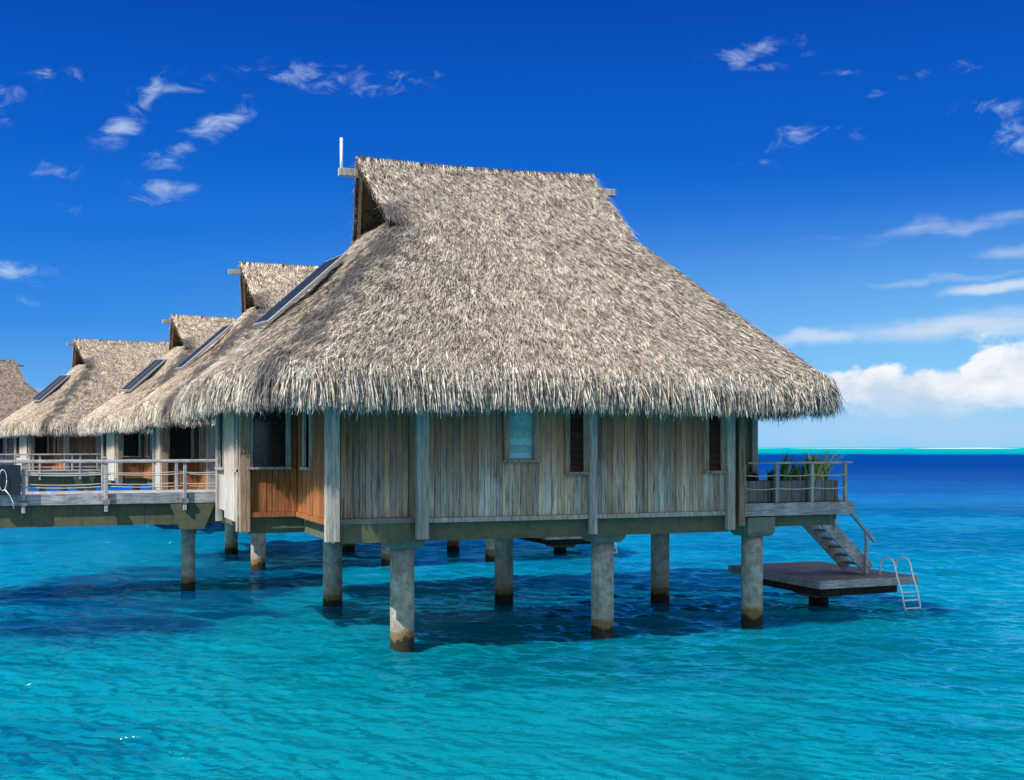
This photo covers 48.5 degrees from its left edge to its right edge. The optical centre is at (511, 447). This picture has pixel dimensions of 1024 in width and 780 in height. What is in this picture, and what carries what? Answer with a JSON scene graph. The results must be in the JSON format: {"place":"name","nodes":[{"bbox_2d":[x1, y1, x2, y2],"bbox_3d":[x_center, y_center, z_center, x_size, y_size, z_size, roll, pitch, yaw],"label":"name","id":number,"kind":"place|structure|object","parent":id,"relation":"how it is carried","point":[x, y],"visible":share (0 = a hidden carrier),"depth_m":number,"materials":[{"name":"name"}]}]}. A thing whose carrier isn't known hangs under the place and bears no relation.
{"place":"outdoors","nodes":[
{"label":"outdoors","id":0,"kind":"place"},
{"bbox_2d":[0,524,1023,779],"bbox_3d":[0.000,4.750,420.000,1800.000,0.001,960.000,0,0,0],"label":"seabed","id":1,"kind":"structure","parent":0,"point":[128,736],"depth_m":22.60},
{"bbox_2d":[0,447,1023,779],"bbox_3d":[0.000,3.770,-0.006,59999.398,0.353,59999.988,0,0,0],"label":"lagoon water","id":2,"kind":"structure","parent":0,"point":[944,487],"depth_m":24.50,"materials":[{"name":"blue liquid"}]},
{"bbox_2d":[0,360,110,490],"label":"thatched bungalow","id":3,"kind":"object","parent":2,"relation":"on","point":[17,392],"visible":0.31,"depth_m":79.06,"materials":[{"name":"beige plant"}]},
{"bbox_2d":[0,438,4,453],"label":"window","id":4,"kind":"structure","parent":3,"relation":"in","point":[2,441],"depth_m":77.14,"materials":[{"name":"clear glass"}]},
{"bbox_2d":[0,454,115,490],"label":"timber jetty","id":5,"kind":"object","parent":2,"relation":"in","point":[61,480],"visible":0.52,"depth_m":56.21,"materials":[{"name":"grey wood"}]},
{"bbox_2d":[0,338,168,490],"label":"thatched bungalow","id":6,"kind":"object","parent":2,"relation":"on","point":[46,420],"visible":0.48,"depth_m":62.36,"materials":[{"name":"beige plant"}]},
{"bbox_2d":[14,435,19,455],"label":"window","id":7,"kind":"structure","parent":6,"relation":"in","point":[16,435],"depth_m":64.55,"materials":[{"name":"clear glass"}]},
{"bbox_2d":[25,436,27,455],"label":"window","id":8,"kind":"structure","parent":6,"relation":"in","point":[27,436],"depth_m":62.49,"materials":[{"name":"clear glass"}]},
{"bbox_2d":[34,434,48,453],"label":"window","id":9,"kind":"structure","parent":6,"relation":"in","point":[41,444],"depth_m":62.30,"materials":[{"name":"black glass"}]},
{"bbox_2d":[54,434,58,453],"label":"window","id":10,"kind":"structure","parent":6,"relation":"in","point":[55,434],"depth_m":61.80,"materials":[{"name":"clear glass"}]},
{"bbox_2d":[0,459,225,598],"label":"timber jetty","id":11,"kind":"object","parent":2,"relation":"in","point":[186,511],"visible":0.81,"depth_m":28.36,"materials":[{"name":"green paint"}]},
{"bbox_2d":[0,465,20,508],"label":"gate panel","id":12,"kind":"structure","parent":11,"relation":"attached to","point":[10,479],"depth_m":27.09,"materials":[{"name":"metal"}]},
{"bbox_2d":[77,314,286,536],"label":"thatched bungalow","id":13,"kind":"object","parent":2,"relation":"on","point":[189,335],"visible":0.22,"depth_m":51.31,"materials":[{"name":"beige plant"}]},
{"bbox_2d":[101,433,106,457],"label":"window","id":14,"kind":"structure","parent":13,"relation":"in","point":[105,433],"depth_m":53.31,"materials":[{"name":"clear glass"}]},
{"bbox_2d":[112,431,116,457],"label":"window","id":15,"kind":"structure","parent":13,"relation":"in","point":[114,431],"depth_m":51.05,"materials":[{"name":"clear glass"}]},
{"bbox_2d":[121,430,140,456],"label":"window","id":16,"kind":"structure","parent":13,"relation":"in","point":[131,442],"depth_m":50.79,"materials":[{"name":"black glass"}]},
{"bbox_2d":[145,433,151,456],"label":"window","id":17,"kind":"structure","parent":13,"relation":"in","point":[150,433],"depth_m":49.70,"materials":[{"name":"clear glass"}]},
{"bbox_2d":[123,261,494,577],"bbox_3d":[-5.141,-1.159,39.229,15.608,10.238,11.219,0,0,-21],"label":"thatched bungalow","id":18,"kind":"object","parent":2,"relation":"on","point":[265,288],"visible":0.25,"depth_m":36.12,"materials":[{"name":"beige plant"}]},
{"bbox_2d":[153,424,155,458],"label":"window","id":19,"kind":"structure","parent":18,"relation":"in","point":[154,428],"depth_m":38.97,"materials":[{"name":"grey wood"}]},
{"bbox_2d":[168,423,193,458],"bbox_3d":[-10.508,-0.407,36.042,0.860,1.685,0.180,0,0,-22],"label":"window","id":20,"kind":"structure","parent":18,"relation":"in","point":[180,440],"depth_m":36.12,"materials":[{"name":"black glass"}]},
{"bbox_2d":[199,422,203,458],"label":"window","id":21,"kind":"structure","parent":18,"relation":"in","point":[201,430],"depth_m":35.41,"materials":[{"name":"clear glass"}]},
{"bbox_2d":[168,138,875,661],"bbox_3d":[0.579,-1.280,25.609,15.608,10.480,11.219,0,0,-21],"label":"thatched bungalow","id":22,"kind":"object","parent":2,"relation":"on","point":[444,352],"visible":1,"depth_m":21.73,"materials":[{"name":"grey plant"}]},
{"bbox_2d":[215,410,223,469],"bbox_3d":[-6.391,-0.382,24.950,0.130,1.735,1.080,0,0,-21],"label":"window","id":23,"kind":"structure","parent":22,"relation":"in","point":[218,467],"depth_m":25.36,"materials":[{"name":"grey wood"}]},
{"bbox_2d":[231,408,238,471],"bbox_3d":[-5.485,-0.382,22.652,0.130,1.735,0.740,0,0,-21],"label":"window","id":24,"kind":"structure","parent":22,"relation":"in","point":[234,416],"depth_m":22.90,"materials":[{"name":"grey wood"}]},
{"bbox_2d":[247,404,291,469],"bbox_3d":[-4.788,-0.407,22.422,0.860,1.685,0.180,0,0,-22],"label":"window","id":25,"kind":"structure","parent":22,"relation":"in","point":[270,434],"depth_m":22.50,"materials":[{"name":"black glass"}]},
{"bbox_2d":[300,408,312,469],"bbox_3d":[-3.890,-0.412,21.550,0.130,1.675,0.720,0,0,-22],"label":"window","id":26,"kind":"structure","parent":22,"relation":"in","point":[303,467],"depth_m":21.24,"materials":[{"name":"grey wood"}]},
{"bbox_2d":[502,401,540,461],"bbox_3d":[0.168,-0.487,21.193,0.740,1.525,0.180,0,0,-21],"label":"window","id":27,"kind":"structure","parent":22,"relation":"in","point":[520,434],"depth_m":21.23,"materials":[{"name":"blue glass"}]},
{"bbox_2d":[564,404,589,474],"bbox_3d":[1.224,-0.367,21.609,0.510,1.765,0.180,0,0,-21],"label":"window","id":28,"kind":"structure","parent":22,"relation":"in","point":[576,426],"depth_m":21.64,"materials":[{"name":"black glass"}]},
{"bbox_2d":[703,406,726,472],"bbox_3d":[4.038,-0.367,22.717,0.500,1.765,0.180,0,0,-22],"label":"window","id":29,"kind":"structure","parent":22,"relation":"in","point":[714,430],"depth_m":22.75,"materials":[{"name":"black glass"}]},
{"bbox_2d":[746,480,770,502],"bbox_3d":[5.058,0.938,24.141,0.724,0.460,0.474,0,0,-22],"label":"planter box","id":30,"kind":"object","parent":22,"relation":"on","point":[758,496],"visible":0.52,"depth_m":23.94,"materials":[{"name":"wood"}]},
{"bbox_2d":[747,470,758,480],"bbox_3d":[5.074,0.631,24.157,0.300,0.309,0.363,0,0,-22],"label":"spiky plant","id":31,"kind":"object","parent":30,"relation":"on","point":[749,478],"visible":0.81,"depth_m":24.10,"materials":[{"name":"green plant"}]},
{"bbox_2d":[762,480,804,501],"bbox_3d":[5.830,0.938,24.444,0.824,0.460,0.474,0,0,-21],"label":"planter box","id":32,"kind":"object","parent":22,"relation":"on","point":[791,495],"visible":0.69,"depth_m":24.25,"materials":[{"name":"wood"}]},
{"bbox_2d":[767,469,779,480],"bbox_3d":[5.582,0.619,24.332,0.292,0.334,0.358,0,0,29],"label":"spiky plant","id":33,"kind":"object","parent":32,"relation":"on","point":[770,478],"visible":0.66,"depth_m":24.27,"materials":[{"name":"green plant"}]},
{"bbox_2d":[779,450,801,480],"bbox_3d":[5.954,0.421,24.433,0.401,0.730,0.617,0,0,-22],"label":"spiky plant","id":34,"kind":"object","parent":32,"relation":"on","point":[784,469],"visible":0.79,"depth_m":24.40,"materials":[{"name":"green plant"}]},
{"bbox_2d":[790,461,803,480],"bbox_3d":[6.109,0.520,24.630,0.411,0.531,0.422,0,0,-21],"label":"spiky plant","id":35,"kind":"object","parent":32,"relation":"on","point":[796,471],"visible":0.72,"depth_m":24.53,"materials":[{"name":"green plant"}]},
{"bbox_2d":[805,480,837,501],"bbox_3d":[6.626,0.938,24.757,0.794,0.460,0.473,0,0,-21],"label":"planter box","id":36,"kind":"object","parent":22,"relation":"on","point":[825,494],"visible":0.66,"depth_m":24.54,"materials":[{"name":"wood"}]},
{"bbox_2d":[799,454,824,479],"bbox_3d":[6.427,0.445,24.676,0.544,0.682,0.502,0,0,-22],"label":"spiky plant","id":37,"kind":"object","parent":36,"relation":"on","point":[805,468],"visible":0.58,"depth_m":24.57,"materials":[{"name":"green plant"}]},
{"bbox_2d":[793,449,844,479],"bbox_3d":[6.687,0.407,24.777,1.164,0.758,0.916,0,0,-39],"label":"spiky plant","id":38,"kind":"object","parent":36,"relation":"on","point":[821,469],"visible":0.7,"depth_m":24.68,"materials":[{"name":"green plant"}]},
{"bbox_2d":[518,536,617,556],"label":"swim platform","id":39,"kind":"structure","parent":2,"relation":"on","point":[558,544],"depth_m":39.93,"materials":[{"name":"wood"}]},
{"bbox_2d":[728,556,922,616],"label":"swim platform","id":40,"kind":"structure","parent":2,"relation":"on","point":[818,582],"depth_m":26.60,"materials":[{"name":"wood"}]},
{"bbox_2d":[758,448,1023,448],"bbox_3d":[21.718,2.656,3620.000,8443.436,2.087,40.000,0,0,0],"label":"reef surf","id":41,"kind":"structure","parent":2,"relation":"on","point":[892,448],"depth_m":3600.53,"materials":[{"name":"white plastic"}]},
{"bbox_2d":[0,0,1023,447],"label":"sky","id":42,"kind":"structure","parent":0,"point":[846,177],"materials":[{"name":"blue"}]}
]}

